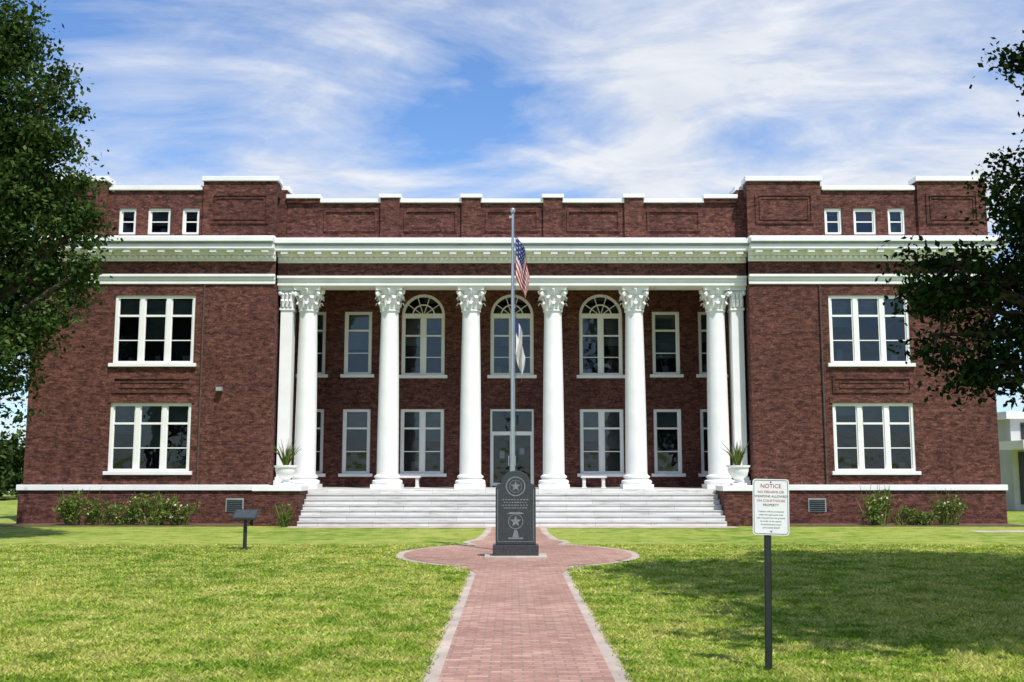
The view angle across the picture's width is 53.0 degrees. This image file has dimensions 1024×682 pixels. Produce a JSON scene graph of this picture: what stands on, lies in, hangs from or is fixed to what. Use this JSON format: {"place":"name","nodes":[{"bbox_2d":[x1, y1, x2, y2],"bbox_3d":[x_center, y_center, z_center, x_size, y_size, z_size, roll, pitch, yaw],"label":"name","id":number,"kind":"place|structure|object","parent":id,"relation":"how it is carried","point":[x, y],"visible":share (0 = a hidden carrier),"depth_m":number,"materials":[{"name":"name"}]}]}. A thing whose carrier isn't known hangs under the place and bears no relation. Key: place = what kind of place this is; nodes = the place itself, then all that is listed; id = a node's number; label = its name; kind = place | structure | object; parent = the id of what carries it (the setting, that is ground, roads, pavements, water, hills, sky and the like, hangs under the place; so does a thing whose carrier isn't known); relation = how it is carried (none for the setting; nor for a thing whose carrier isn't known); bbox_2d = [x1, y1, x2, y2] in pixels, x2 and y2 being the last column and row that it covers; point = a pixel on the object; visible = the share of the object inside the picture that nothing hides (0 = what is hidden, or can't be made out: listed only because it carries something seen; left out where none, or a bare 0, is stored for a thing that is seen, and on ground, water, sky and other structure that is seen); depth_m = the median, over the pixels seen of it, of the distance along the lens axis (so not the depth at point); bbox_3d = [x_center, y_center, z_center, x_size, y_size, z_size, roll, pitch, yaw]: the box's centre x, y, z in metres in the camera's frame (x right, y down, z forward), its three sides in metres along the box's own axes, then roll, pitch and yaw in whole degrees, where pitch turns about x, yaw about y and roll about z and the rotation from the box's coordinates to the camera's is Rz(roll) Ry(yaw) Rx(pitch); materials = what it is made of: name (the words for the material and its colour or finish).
{"place":"outdoors","nodes":[
{"label":"outdoors","id":0,"kind":"place"},
{"bbox_2d":[0,483,1023,681],"bbox_3d":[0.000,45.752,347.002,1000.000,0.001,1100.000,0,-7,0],"label":"lawn","id":1,"kind":"structure","parent":0,"point":[280,535],"depth_m":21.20,"materials":[{"name":"green plant"}]},
{"bbox_2d":[0,417,25,500],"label":"distant trees","id":2,"kind":"object","parent":1,"relation":"on","point":[11,474],"visible":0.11,"depth_m":67.29,"materials":[{"name":"green plant"}]},
{"bbox_2d":[0,0,123,461],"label":"pecan tree","id":3,"kind":"object","parent":1,"relation":"on","point":[34,191],"visible":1,"depth_m":28.46,"materials":[{"name":"green plant"}]},
{"bbox_2d":[231,509,259,549],"bbox_3d":[-6.500,4.592,25.012,0.600,0.958,0.380,0,-7,0],"label":"plaque stand","id":4,"kind":"object","parent":1,"relation":"on","point":[245,515],"visible":0.97,"depth_m":24.98,"materials":[{"name":"black metal"}]},
{"bbox_2d":[16,176,1007,526],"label":"courthouse","id":5,"kind":"structure","parent":1,"relation":"on","point":[358,352],"depth_m":38.05,"materials":[{"name":"red brick"}]},
{"bbox_2d":[272,438,300,485],"bbox_3d":[-8.061,4.259,36.274,1.113,1.682,0.963,3,-8,-25],"label":"planter urn","id":6,"kind":"object","parent":5,"relation":"on","point":[285,472],"visible":1,"depth_m":36.14,"materials":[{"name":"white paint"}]},
{"bbox_2d":[399,476,420,487],"bbox_3d":[-3.900,5.273,38.392,0.960,0.460,0.400,0,-7,0],"label":"stone bench","id":7,"kind":"object","parent":5,"relation":"on","point":[416,481],"visible":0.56,"depth_m":38.22,"materials":[{"name":"white stone"}]},
{"bbox_2d":[108,209,915,511],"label":"window frames","id":8,"kind":"structure","parent":5,"relation":"in","point":[814,504],"depth_m":38.37,"materials":[{"name":"paint"}]},
{"bbox_2d":[113,212,910,486],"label":"window interiors","id":9,"kind":"structure","parent":5,"relation":"in","point":[358,342],"depth_m":41.67,"materials":[{"name":"black glass"}]},
{"bbox_2d":[580,476,606,487],"bbox_3d":[3.050,5.273,38.392,0.960,0.460,0.400,0,-7,0],"label":"stone bench","id":10,"kind":"object","parent":5,"relation":"on","point":[585,477],"visible":0.98,"depth_m":38.23,"materials":[{"name":"white stone"}]},
{"bbox_2d":[722,440,749,485],"bbox_3d":[8.038,4.309,36.416,1.028,1.619,0.995,2,-8,-17],"label":"planter urn","id":11,"kind":"object","parent":5,"relation":"on","point":[738,472],"visible":1,"depth_m":36.14,"materials":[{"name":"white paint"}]},
{"bbox_2d":[0,523,1023,526],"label":"planting bed","id":12,"kind":"object","parent":1,"relation":"on","point":[790,525],"visible":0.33,"depth_m":35.33,"materials":[{"name":"soil"}]},
{"bbox_2d":[51,488,102,524],"bbox_3d":[-15.143,5.768,35.873,1.725,1.408,1.536,0,-7,0],"label":"shrub","id":13,"kind":"object","parent":12,"relation":"on","point":[69,506],"visible":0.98,"depth_m":35.69,"materials":[{"name":"green plant"}]},
{"bbox_2d":[83,503,110,524],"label":"shrub","id":14,"kind":"object","parent":12,"relation":"on","point":[93,518],"visible":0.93,"depth_m":35.74,"materials":[{"name":"green plant"}]},
{"bbox_2d":[102,496,154,524],"bbox_3d":[-13.441,5.932,35.842,1.750,1.055,1.119,0,-7,0],"label":"shrub","id":15,"kind":"object","parent":12,"relation":"on","point":[117,520],"visible":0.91,"depth_m":35.75,"materials":[{"name":"green plant"}]},
{"bbox_2d":[123,490,176,524],"bbox_3d":[-12.628,5.823,35.841,1.758,1.280,1.234,4,-8,-28],"label":"shrub","id":16,"kind":"object","parent":12,"relation":"on","point":[156,519],"visible":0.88,"depth_m":35.77,"materials":[{"name":"green plant"}]},
{"bbox_2d":[159,494,202,524],"bbox_3d":[-11.581,5.872,35.792,1.410,1.176,1.136,6,-9,-38],"label":"shrub","id":17,"kind":"object","parent":12,"relation":"on","point":[177,517],"visible":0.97,"depth_m":35.70,"materials":[{"name":"green plant"}]},
{"bbox_2d":[272,502,296,526],"bbox_3d":[-7.739,5.871,34.869,0.640,0.906,0.633,-7,-10,43],"label":"shrub","id":18,"kind":"object","parent":12,"relation":"on","point":[284,518],"visible":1,"depth_m":34.80,"materials":[{"name":"green plant"}]},
{"bbox_2d":[856,481,901,524],"bbox_3d":[12.760,5.683,35.872,1.467,1.558,1.226,4,-8,-28],"label":"shrub","id":19,"kind":"object","parent":12,"relation":"on","point":[877,503],"visible":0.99,"depth_m":35.78,"materials":[{"name":"green plant"}]},
{"bbox_2d":[885,505,932,524],"bbox_3d":[13.844,6.078,35.731,1.334,0.726,1.066,4,-8,-30],"label":"shrub","id":20,"kind":"object","parent":12,"relation":"on","point":[911,520],"visible":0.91,"depth_m":35.79,"materials":[{"name":"green plant"}]},
{"bbox_2d":[908,509,940,524],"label":"shrub","id":21,"kind":"object","parent":12,"relation":"on","point":[924,521],"visible":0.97,"depth_m":35.60,"materials":[{"name":"green plant"}]},
{"bbox_2d":[927,490,967,524],"bbox_3d":[15.282,5.812,35.870,1.291,1.368,1.121,-5,-9,34],"label":"shrub","id":22,"kind":"object","parent":12,"relation":"on","point":[947,506],"visible":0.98,"depth_m":35.78,"materials":[{"name":"green plant"}]},
{"bbox_2d":[753,479,788,670],"bbox_3d":[2.510,2.305,9.944,0.350,1.920,0.044,1,-7,4],"label":"notice sign","id":23,"kind":"object","parent":1,"relation":"on","point":[770,507],"visible":1,"depth_m":9.99,"materials":[{"name":"white metal"}]},
{"bbox_2d":[875,30,1023,411],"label":"oak tree","id":24,"kind":"object","parent":1,"relation":"on","point":[939,296],"visible":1,"depth_m":17.18,"materials":[{"name":"green plant"}]},
{"bbox_2d":[0,0,1023,468],"label":"sky","id":25,"kind":"structure","parent":0,"point":[332,99],"materials":[{"name":"blue"}]},
{"bbox_2d":[396,527,638,681],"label":"brick path","id":26,"kind":"structure","parent":0,"point":[521,620],"depth_m":13.03,"materials":[{"name":"brick"}]},
{"bbox_2d":[484,471,546,558],"bbox_3d":[0.080,3.823,22.599,1.360,1.920,0.900,0,-7,0],"label":"granite monument","id":27,"kind":"object","parent":26,"relation":"on","point":[515,514],"visible":0.98,"depth_m":22.46,"materials":[{"name":"stone"}]},
{"bbox_2d":[509,208,529,470],"bbox_3d":[0.147,0.851,24.486,0.570,8.250,0.316,0,-7,0],"label":"flagpole","id":28,"kind":"object","parent":26,"relation":"on","point":[521,274],"visible":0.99,"depth_m":24.65,"materials":[{"name":"metal"}]},
{"bbox_2d":[285,527,1023,531],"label":"sidewalk","id":29,"kind":"structure","parent":0,"point":[613,527],"depth_m":34.45,"materials":[{"name":"concrete"}]},
{"bbox_2d":[997,411,1023,510],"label":"office building","id":30,"kind":"structure","parent":0,"point":[1011,436],"depth_m":49.75,"materials":[{"name":"paint"}]}
]}

